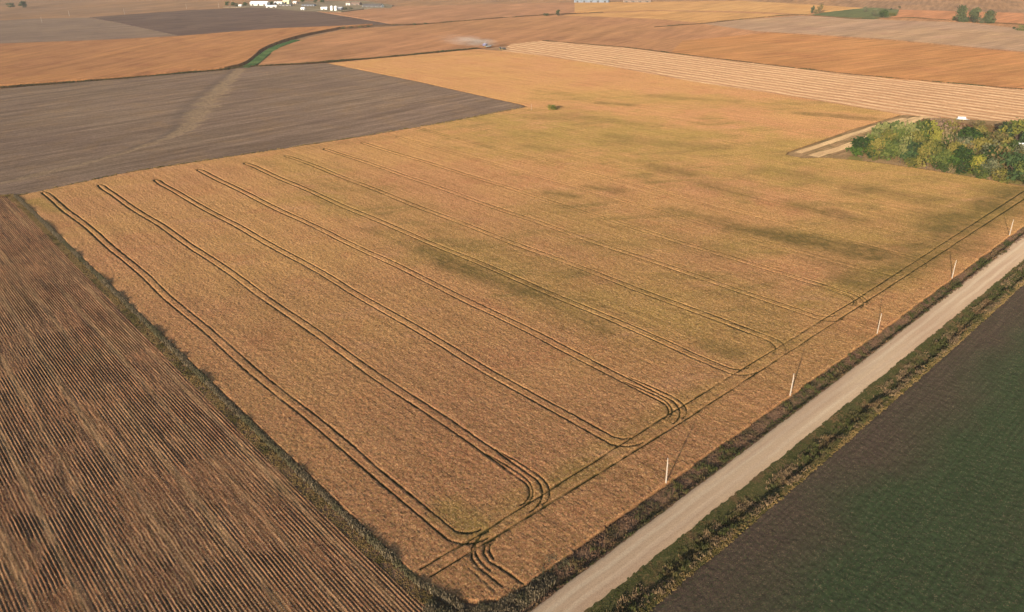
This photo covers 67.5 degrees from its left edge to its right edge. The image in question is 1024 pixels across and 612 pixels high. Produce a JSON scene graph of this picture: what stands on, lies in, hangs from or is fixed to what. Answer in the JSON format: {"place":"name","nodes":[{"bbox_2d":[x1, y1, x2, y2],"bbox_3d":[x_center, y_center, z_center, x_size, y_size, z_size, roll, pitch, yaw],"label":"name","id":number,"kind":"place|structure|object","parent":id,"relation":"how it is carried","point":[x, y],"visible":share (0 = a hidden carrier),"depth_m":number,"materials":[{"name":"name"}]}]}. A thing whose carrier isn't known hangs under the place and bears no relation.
{"place":"outdoors","nodes":[
{"label":"outdoors","id":0,"kind":"place"},
{"bbox_2d":[0,18,176,43],"bbox_3d":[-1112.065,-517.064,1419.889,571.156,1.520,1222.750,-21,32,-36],"label":"pale field","id":1,"kind":"structure","parent":0,"point":[44,30],"depth_m":1281.24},
{"bbox_2d":[18,1,27,7],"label":"tree","id":2,"kind":"object","parent":1,"relation":"on","point":[23,3],"visible":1,"depth_m":1833.95,"materials":[{"name":"teal plant"}]},
{"bbox_2d":[0,24,372,87],"bbox_3d":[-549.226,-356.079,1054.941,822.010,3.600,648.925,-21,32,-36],"label":"corn field","id":3,"kind":"structure","parent":0,"point":[40,62],"depth_m":957.47,"materials":[{"name":"orange plant"}]},
{"bbox_2d":[242,40,298,67],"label":"waterway grass","id":4,"kind":"structure","parent":3,"relation":"on","point":[259,58],"depth_m":949.87,"materials":[{"name":"green plant"}]},
{"bbox_2d":[0,197,425,611],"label":"stubble field","id":5,"kind":"structure","parent":0,"point":[139,472],"depth_m":188.88,"materials":[{"name":"soil"}]},
{"bbox_2d":[8,196,455,611],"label":"dry grass","id":6,"kind":"structure","parent":0,"point":[118,302],"depth_m":223.70,"materials":[{"name":"brown plant"}]},
{"bbox_2d":[89,7,387,35],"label":"tilled field","id":7,"kind":"structure","parent":0,"point":[191,22],"depth_m":1419.36,"materials":[{"name":"soil"}]},
{"bbox_2d":[0,63,523,195],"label":"grey field","id":8,"kind":"structure","parent":0,"point":[55,135],"depth_m":609.73,"materials":[{"name":"grey soil"}]},
{"bbox_2d":[0,47,477,87],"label":"waterway weeds","id":9,"kind":"object","parent":8,"relation":"on","point":[63,82],"visible":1,"depth_m":843.90,"materials":[{"name":"brown plant"}]},
{"bbox_2d":[0,106,526,196],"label":"field edge grass","id":10,"kind":"structure","parent":8,"relation":"on","point":[255,152],"depth_m":495.65,"materials":[{"name":"plant"}]},
{"bbox_2d":[323,2,574,24],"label":"tan field","id":11,"kind":"structure","parent":0,"point":[421,15],"depth_m":1505.76,"materials":[{"name":"plant"}]},
{"bbox_2d":[0,0,1023,587],"bbox_3d":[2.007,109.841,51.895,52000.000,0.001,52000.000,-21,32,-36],"label":"ground","id":12,"kind":"structure","parent":0,"point":[60,8],"depth_m":1717.46,"materials":[{"name":"beige soil"}]},
{"bbox_2d":[20,204,545,611],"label":"field edge","id":13,"kind":"object","parent":12,"relation":"on","point":[388,565],"visible":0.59,"depth_m":183.09,"materials":[{"name":"brown plant"}]},
{"bbox_2d":[13,194,464,609],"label":"hedge weeds","id":14,"kind":"object","parent":13,"relation":"on","point":[378,544],"visible":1,"depth_m":205.53,"materials":[{"name":"plant"}]},
{"bbox_2d":[422,552,569,611],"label":"corner brush","id":15,"kind":"object","parent":13,"relation":"on","point":[534,592],"visible":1,"depth_m":154.16,"materials":[{"name":"plant"}]},
{"bbox_2d":[225,1,392,11],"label":"farm yard","id":16,"kind":"structure","parent":12,"relation":"on","point":[316,8],"depth_m":1722.76,"materials":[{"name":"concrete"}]},
{"bbox_2d":[250,1,269,5],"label":"long barn","id":17,"kind":"structure","parent":16,"relation":"on","point":[258,3],"depth_m":1775.31,"materials":[{"name":"white metal"}]},
{"bbox_2d":[283,0,290,3],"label":"barn","id":18,"kind":"structure","parent":16,"relation":"on","point":[286,1],"depth_m":1813.62,"materials":[{"name":"beige"}]},
{"bbox_2d":[350,2,361,4],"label":"shed","id":19,"kind":"structure","parent":16,"relation":"on","point":[355,3],"depth_m":1732.90,"materials":[{"name":"brown"}]},
{"bbox_2d":[362,4,383,6],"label":"poultry barn","id":20,"kind":"structure","parent":16,"relation":"on","point":[372,5],"depth_m":1664.78,"materials":[{"name":"grey metal"}]},
{"bbox_2d":[513,229,1023,611],"bbox_3d":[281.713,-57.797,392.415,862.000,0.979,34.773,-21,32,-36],"label":"verge","id":21,"kind":"structure","parent":12,"relation":"on","point":[688,483],"depth_m":189.86,"materials":[{"name":"brown plant"}]},
{"bbox_2d":[665,458,667,482],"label":"utility pole","id":22,"kind":"object","parent":21,"relation":"on","point":[666,471],"visible":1,"depth_m":185.31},
{"bbox_2d":[505,227,1023,611],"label":"ditch weeds","id":23,"kind":"object","parent":21,"relation":"on","point":[751,429],"visible":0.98,"depth_m":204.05,"materials":[{"name":"brown plant"}]},
{"bbox_2d":[584,260,1023,611],"bbox_3d":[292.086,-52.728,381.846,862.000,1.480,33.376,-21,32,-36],"label":"verge","id":24,"kind":"structure","parent":12,"relation":"on","point":[746,490],"depth_m":185.26,"materials":[{"name":"green plant"}]},
{"bbox_2d":[606,263,1023,611],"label":"ditch weeds","id":25,"kind":"object","parent":24,"relation":"on","point":[989,309],"visible":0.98,"depth_m":194.47,"materials":[{"name":"green plant"}]},
{"bbox_2d":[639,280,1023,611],"bbox_3d":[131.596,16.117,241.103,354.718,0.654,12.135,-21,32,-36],"label":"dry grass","id":26,"kind":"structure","parent":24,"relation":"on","point":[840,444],"depth_m":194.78,"materials":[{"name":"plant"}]},
{"bbox_2d":[787,115,1023,185],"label":"farmyard","id":27,"kind":"structure","parent":12,"relation":"on","point":[863,134],"depth_m":492.36,"materials":[{"name":"beige soil"}]},
{"bbox_2d":[796,118,906,152],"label":"mown strip","id":28,"kind":"object","parent":27,"relation":"on","point":[836,139],"visible":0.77,"depth_m":506.58,"materials":[{"name":"beige plant"}]},
{"bbox_2d":[845,136,880,157],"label":"tree","id":29,"kind":"object","parent":27,"relation":"on","point":[859,143],"visible":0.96,"depth_m":452.66,"materials":[{"name":"green plant"}]},
{"bbox_2d":[809,116,932,156],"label":"mown strip","id":30,"kind":"object","parent":27,"relation":"on","point":[844,146],"visible":0.45,"depth_m":484.74,"materials":[{"name":"beige plant"}]},
{"bbox_2d":[863,133,878,151],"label":"tree","id":31,"kind":"object","parent":27,"relation":"on","point":[870,136],"visible":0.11,"depth_m":461.42,"materials":[{"name":"green plant"}]},
{"bbox_2d":[862,137,891,161],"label":"tree","id":32,"kind":"object","parent":27,"relation":"on","point":[876,144],"visible":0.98,"depth_m":449.32,"materials":[{"name":"yellow plant"}]},
{"bbox_2d":[867,122,894,138],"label":"tree","id":33,"kind":"object","parent":27,"relation":"on","point":[880,129],"visible":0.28,"depth_m":468.16,"materials":[{"name":"green plant"}]},
{"bbox_2d":[877,128,898,152],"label":"tree","id":34,"kind":"object","parent":27,"relation":"on","point":[887,133],"visible":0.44,"depth_m":457.21,"materials":[{"name":"green plant"}]},
{"bbox_2d":[878,138,900,160],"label":"tree","id":35,"kind":"object","parent":27,"relation":"on","point":[891,150],"visible":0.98,"depth_m":445.27,"materials":[{"name":"green plant"}]},
{"bbox_2d":[886,120,905,132],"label":"tree","id":36,"kind":"object","parent":27,"relation":"on","point":[896,125],"visible":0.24,"depth_m":464.33,"materials":[{"name":"green plant"}]},
{"bbox_2d":[893,127,910,157],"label":"tree","id":37,"kind":"object","parent":27,"relation":"on","point":[902,132],"visible":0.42,"depth_m":453.68,"materials":[{"name":"green plant"}]},
{"bbox_2d":[897,132,914,163],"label":"tree","id":38,"kind":"object","parent":27,"relation":"on","point":[902,145],"visible":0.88,"depth_m":439.65,"materials":[{"name":"green plant"}]},
{"bbox_2d":[899,140,922,165],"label":"tree","id":39,"kind":"object","parent":27,"relation":"on","point":[910,153],"visible":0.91,"depth_m":436.38,"materials":[{"name":"teal plant"}]},
{"bbox_2d":[899,120,923,151],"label":"tree","id":40,"kind":"object","parent":27,"relation":"on","point":[912,127],"visible":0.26,"depth_m":461.30,"materials":[{"name":"green plant"}]},
{"bbox_2d":[903,156,921,167],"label":"bush","id":41,"kind":"object","parent":27,"relation":"on","point":[910,163],"visible":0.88,"depth_m":436.94,"materials":[{"name":"green plant"}]},
{"bbox_2d":[903,130,926,143],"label":"tree","id":42,"kind":"object","parent":27,"relation":"on","point":[918,135],"visible":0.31,"depth_m":447.77,"materials":[{"name":"green plant"}]},
{"bbox_2d":[913,120,931,140],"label":"tree","id":43,"kind":"object","parent":27,"relation":"on","point":[922,124],"visible":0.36,"depth_m":466.37,"materials":[{"name":"green plant"}]},
{"bbox_2d":[826,155,1023,185],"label":"grove edge weeds","id":44,"kind":"object","parent":27,"relation":"on","point":[1018,181],"visible":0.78,"depth_m":446.06,"materials":[{"name":"beige plant"}]},
{"bbox_2d":[912,139,945,167],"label":"tree","id":45,"kind":"object","parent":27,"relation":"on","point":[926,149],"visible":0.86,"depth_m":430.03,"materials":[{"name":"yellow plant"}]},
{"bbox_2d":[921,120,940,142],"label":"tree","id":46,"kind":"object","parent":27,"relation":"on","point":[934,127],"visible":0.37,"depth_m":466.65,"materials":[{"name":"yellow plant"}]},
{"bbox_2d":[923,147,947,169],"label":"tree","id":47,"kind":"object","parent":27,"relation":"on","point":[932,156],"visible":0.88,"depth_m":430.19,"materials":[{"name":"green plant"}]},
{"bbox_2d":[928,128,944,145],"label":"tree","id":48,"kind":"object","parent":27,"relation":"on","point":[934,136],"visible":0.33,"depth_m":447.83,"materials":[{"name":"yellow plant"}]},
{"bbox_2d":[935,149,954,172],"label":"tree","id":49,"kind":"object","parent":27,"relation":"on","point":[945,157],"visible":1,"depth_m":426.45,"materials":[{"name":"green plant"}]},
{"bbox_2d":[936,134,953,148],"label":"tree","id":50,"kind":"object","parent":27,"relation":"on","point":[946,144],"visible":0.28,"depth_m":441.06,"materials":[{"name":"green plant"}]},
{"bbox_2d":[930,116,964,135],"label":"tree","id":51,"kind":"object","parent":27,"relation":"on","point":[940,122],"visible":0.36,"depth_m":484.12,"materials":[{"name":"brown plant"}]},
{"bbox_2d":[937,118,964,134],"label":"tree","id":52,"kind":"object","parent":27,"relation":"on","point":[955,129],"visible":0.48,"depth_m":483.33,"materials":[{"name":"brown plant"}]},
{"bbox_2d":[947,163,959,172],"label":"bush","id":53,"kind":"object","parent":27,"relation":"on","point":[953,169],"visible":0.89,"depth_m":426.05,"materials":[{"name":"beige plant"}]},
{"bbox_2d":[940,128,972,147],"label":"tree","id":54,"kind":"object","parent":27,"relation":"on","point":[951,137],"visible":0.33,"depth_m":440.71,"materials":[{"name":"beige plant"}]},
{"bbox_2d":[947,140,969,163],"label":"tree","id":55,"kind":"object","parent":27,"relation":"on","point":[953,146],"visible":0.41,"depth_m":427.16,"materials":[{"name":"yellow plant"}]},
{"bbox_2d":[947,145,975,174],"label":"tree","id":56,"kind":"object","parent":27,"relation":"on","point":[961,158],"visible":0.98,"depth_m":420.76,"materials":[{"name":"green plant"}]},
{"bbox_2d":[956,136,976,151],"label":"tree","id":57,"kind":"object","parent":27,"relation":"on","point":[967,140],"visible":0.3,"depth_m":437.58,"materials":[{"name":"grey plant"}]},
{"bbox_2d":[957,143,980,168],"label":"tree","id":58,"kind":"object","parent":27,"relation":"on","point":[971,148],"visible":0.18,"depth_m":431.60,"materials":[{"name":"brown plant"}]},
{"bbox_2d":[918,118,1022,137],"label":"yard weeds","id":59,"kind":"object","parent":27,"relation":"on","point":[989,128],"visible":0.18,"depth_m":527.35,"materials":[{"name":"plant"}]},
{"bbox_2d":[952,127,989,142],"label":"tree","id":60,"kind":"object","parent":27,"relation":"on","point":[973,132],"visible":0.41,"depth_m":455.18,"materials":[{"name":"green plant"}]},
{"bbox_2d":[968,154,987,174],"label":"tree","id":61,"kind":"object","parent":27,"relation":"on","point":[977,159],"visible":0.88,"depth_m":417.85,"materials":[{"name":"yellow plant"}]},
{"bbox_2d":[972,119,986,127],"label":"bush","id":62,"kind":"object","parent":27,"relation":"on","point":[981,122],"visible":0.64,"depth_m":522.49,"materials":[{"name":"brown plant"}]},
{"bbox_2d":[972,165,989,178],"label":"bush","id":63,"kind":"object","parent":27,"relation":"on","point":[983,171],"visible":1,"depth_m":414.97,"materials":[{"name":"green plant"}]},
{"bbox_2d":[974,125,987,137],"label":"tree","id":64,"kind":"object","parent":27,"relation":"on","point":[981,128],"visible":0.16,"depth_m":477.15,"materials":[{"name":"green plant"}]},
{"bbox_2d":[970,136,994,154],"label":"tree","id":65,"kind":"object","parent":27,"relation":"on","point":[980,142],"visible":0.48,"depth_m":433.22,"materials":[{"name":"yellow plant"}]},
{"bbox_2d":[975,139,1000,156],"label":"tree","id":66,"kind":"object","parent":27,"relation":"on","point":[982,150],"visible":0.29,"depth_m":423.53,"materials":[{"name":"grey plant"}]},
{"bbox_2d":[978,157,1000,177],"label":"tree","id":67,"kind":"object","parent":27,"relation":"on","point":[992,162],"visible":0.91,"depth_m":412.72,"materials":[{"name":"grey plant"}]},
{"bbox_2d":[979,145,1001,161],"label":"tree","id":68,"kind":"object","parent":27,"relation":"on","point":[989,153],"visible":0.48,"depth_m":418.89,"materials":[{"name":"green plant"}]},
{"bbox_2d":[982,128,1008,146],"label":"tree","id":69,"kind":"object","parent":27,"relation":"on","point":[998,136],"visible":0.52,"depth_m":457.63,"materials":[{"name":"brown plant"}]},
{"bbox_2d":[986,144,1014,174],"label":"tree","id":70,"kind":"object","parent":27,"relation":"on","point":[1001,158],"visible":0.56,"depth_m":414.08,"materials":[{"name":"brown plant"}]},
{"bbox_2d":[991,168,1010,183],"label":"bush","id":71,"kind":"object","parent":27,"relation":"on","point":[1001,178],"visible":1,"depth_m":408.43,"materials":[{"name":"yellow plant"}]},
{"bbox_2d":[997,121,1007,134],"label":"conifer tree","id":72,"kind":"object","parent":27,"relation":"on","point":[1002,126],"visible":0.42,"depth_m":494.79,"materials":[{"name":"teal plant"}]},
{"bbox_2d":[995,137,1015,148],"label":"tree","id":73,"kind":"object","parent":27,"relation":"on","point":[1010,139],"visible":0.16,"depth_m":442.40,"materials":[{"name":"yellow plant"}]},
{"bbox_2d":[997,143,1014,166],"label":"tree","id":74,"kind":"object","parent":27,"relation":"on","point":[1005,145],"visible":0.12,"depth_m":421.69,"materials":[{"name":"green plant"}]},
{"bbox_2d":[1004,126,1014,138],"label":"conifer tree","id":75,"kind":"object","parent":27,"relation":"on","point":[1010,131],"visible":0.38,"depth_m":485.19,"materials":[{"name":"teal plant"}]},
{"bbox_2d":[998,117,1023,139],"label":"tree","id":76,"kind":"object","parent":27,"relation":"on","point":[1018,125],"visible":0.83,"depth_m":486.47,"materials":[{"name":"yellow plant"}]},
{"bbox_2d":[999,150,1023,180],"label":"tree","id":77,"kind":"object","parent":27,"relation":"on","point":[1010,160],"visible":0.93,"depth_m":405.41,"materials":[{"name":"teal plant"}]},
{"bbox_2d":[1008,139,1023,150],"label":"tree","id":78,"kind":"object","parent":27,"relation":"on","point":[1014,143],"visible":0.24,"depth_m":432.90,"materials":[{"name":"green plant"}]},
{"bbox_2d":[1013,144,1023,154],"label":"tree","id":79,"kind":"object","parent":27,"relation":"on","point":[1021,146],"visible":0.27,"depth_m":425.99,"materials":[{"name":"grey plant"}]},
{"bbox_2d":[1014,160,1023,182],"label":"tree","id":80,"kind":"object","parent":27,"relation":"on","point":[1021,168],"visible":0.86,"depth_m":402.20,"materials":[{"name":"green plant"}]},
{"bbox_2d":[1016,132,1023,142],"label":"conifer tree","id":81,"kind":"object","parent":27,"relation":"on","point":[1022,139],"visible":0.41,"depth_m":478.12,"materials":[{"name":"teal plant"}]},
{"bbox_2d":[20,49,1023,604],"bbox_3d":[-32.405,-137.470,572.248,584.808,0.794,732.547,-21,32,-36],"label":"crop field","id":82,"kind":"structure","parent":0,"point":[486,359],"depth_m":302.51,"materials":[{"name":"orange plant"}]},
{"bbox_2d":[546,104,555,109],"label":"bush","id":83,"kind":"object","parent":82,"relation":"on","point":[551,107],"visible":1,"depth_m":604.70,"materials":[{"name":"yellow plant"}]},
{"bbox_2d":[259,10,1023,86],"bbox_3d":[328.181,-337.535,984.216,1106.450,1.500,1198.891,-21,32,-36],"label":"orange field","id":84,"kind":"structure","parent":0,"point":[641,33],"depth_m":1101.42,"materials":[{"name":"orange plant"}]},
{"bbox_2d":[340,12,599,28],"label":"field edge grass","id":85,"kind":"structure","parent":84,"relation":"on","point":[467,20],"depth_m":1333.52,"materials":[{"name":"brown plant"}]},
{"bbox_2d":[542,40,1023,89],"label":"field edge grass","id":86,"kind":"structure","parent":84,"relation":"on","point":[787,66],"depth_m":795.46,"materials":[{"name":"brown plant"}]},
{"bbox_2d":[817,3,823,12],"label":"tree","id":87,"kind":"object","parent":84,"relation":"on","point":[820,7],"visible":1,"depth_m":1354.14,"materials":[{"name":"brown plant"}]},
{"bbox_2d":[955,4,967,21],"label":"tree","id":88,"kind":"object","parent":84,"relation":"on","point":[961,11],"visible":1,"depth_m":1167.30,"materials":[{"name":"green plant"}]},
{"bbox_2d":[968,7,981,22],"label":"tree","id":89,"kind":"object","parent":84,"relation":"on","point":[974,13],"visible":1,"depth_m":1155.61,"materials":[{"name":"green plant"}]},
{"bbox_2d":[982,9,996,23],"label":"tree","id":90,"kind":"object","parent":84,"relation":"on","point":[989,18],"visible":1,"depth_m":1145.15,"materials":[{"name":"green plant"}]},
{"bbox_2d":[568,11,788,22],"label":"golden field","id":91,"kind":"structure","parent":0,"point":[701,17],"depth_m":1354.55,"materials":[{"name":"orange plant"}]},
{"bbox_2d":[575,1,859,13],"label":"golden field","id":92,"kind":"structure","parent":0,"point":[745,6],"depth_m":1521.47,"materials":[{"name":"orange plant"}]},
{"bbox_2d":[574,0,608,1],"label":"long barn","id":93,"kind":"structure","parent":92,"relation":"on","point":[591,0],"depth_m":1684.96,"materials":[{"name":"white metal"}]},
{"bbox_2d":[623,0,650,1],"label":"shed","id":94,"kind":"structure","parent":92,"relation":"on","point":[636,0],"depth_m":1666.60,"materials":[{"name":"brown"}]},
{"bbox_2d":[502,41,1023,121],"bbox_3d":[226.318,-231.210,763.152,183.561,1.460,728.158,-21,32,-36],"label":"cut field","id":95,"kind":"structure","parent":0,"point":[923,98],"depth_m":696.03,"materials":[{"name":"beige plant"}]},
{"bbox_2d":[531,235,1023,611],"bbox_3d":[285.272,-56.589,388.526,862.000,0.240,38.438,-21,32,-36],"label":"road","id":96,"kind":"structure","parent":0,"point":[603,577],"depth_m":195.40,"materials":[{"name":"beige gravel"}]},
{"bbox_2d":[649,283,1023,611],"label":"green field","id":97,"kind":"structure","parent":0,"point":[911,499],"depth_m":175.34,"materials":[{"name":"green plant"}]},
{"bbox_2d":[672,33,1023,88],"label":"orange field","id":98,"kind":"structure","parent":0,"point":[919,61],"depth_m":850.61,"materials":[{"name":"orange plant"}]},
{"bbox_2d":[811,8,898,18],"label":"grass field","id":99,"kind":"structure","parent":0,"point":[855,13],"depth_m":1336.09,"materials":[{"name":"green plant"}]},
{"bbox_2d":[871,9,878,15],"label":"tree","id":100,"kind":"object","parent":99,"relation":"on","point":[874,11],"visible":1,"depth_m":1276.27,"materials":[{"name":"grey plant"}]},
{"bbox_2d":[879,9,888,16],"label":"tree","id":101,"kind":"object","parent":99,"relation":"on","point":[883,13],"visible":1,"depth_m":1255.65,"materials":[{"name":"green plant"}]},
{"bbox_2d":[707,16,1023,51],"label":"mauve field","id":102,"kind":"structure","parent":0,"point":[977,35],"depth_m":1094.42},
{"bbox_2d":[655,14,1023,26],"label":"field edge grass","id":103,"kind":"structure","parent":102,"relation":"on","point":[829,16],"depth_m":1247.22,"materials":[{"name":"brown plant"}]},
{"bbox_2d":[1016,24,1023,30],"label":"bush","id":104,"kind":"object","parent":102,"relation":"on","point":[1021,29],"visible":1,"depth_m":1055.39,"materials":[{"name":"green plant"}]},
{"bbox_2d":[891,9,1023,23],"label":"orange field","id":105,"kind":"structure","parent":0,"point":[1006,17],"depth_m":1273.02,"materials":[{"name":"orange plant"}]}
]}

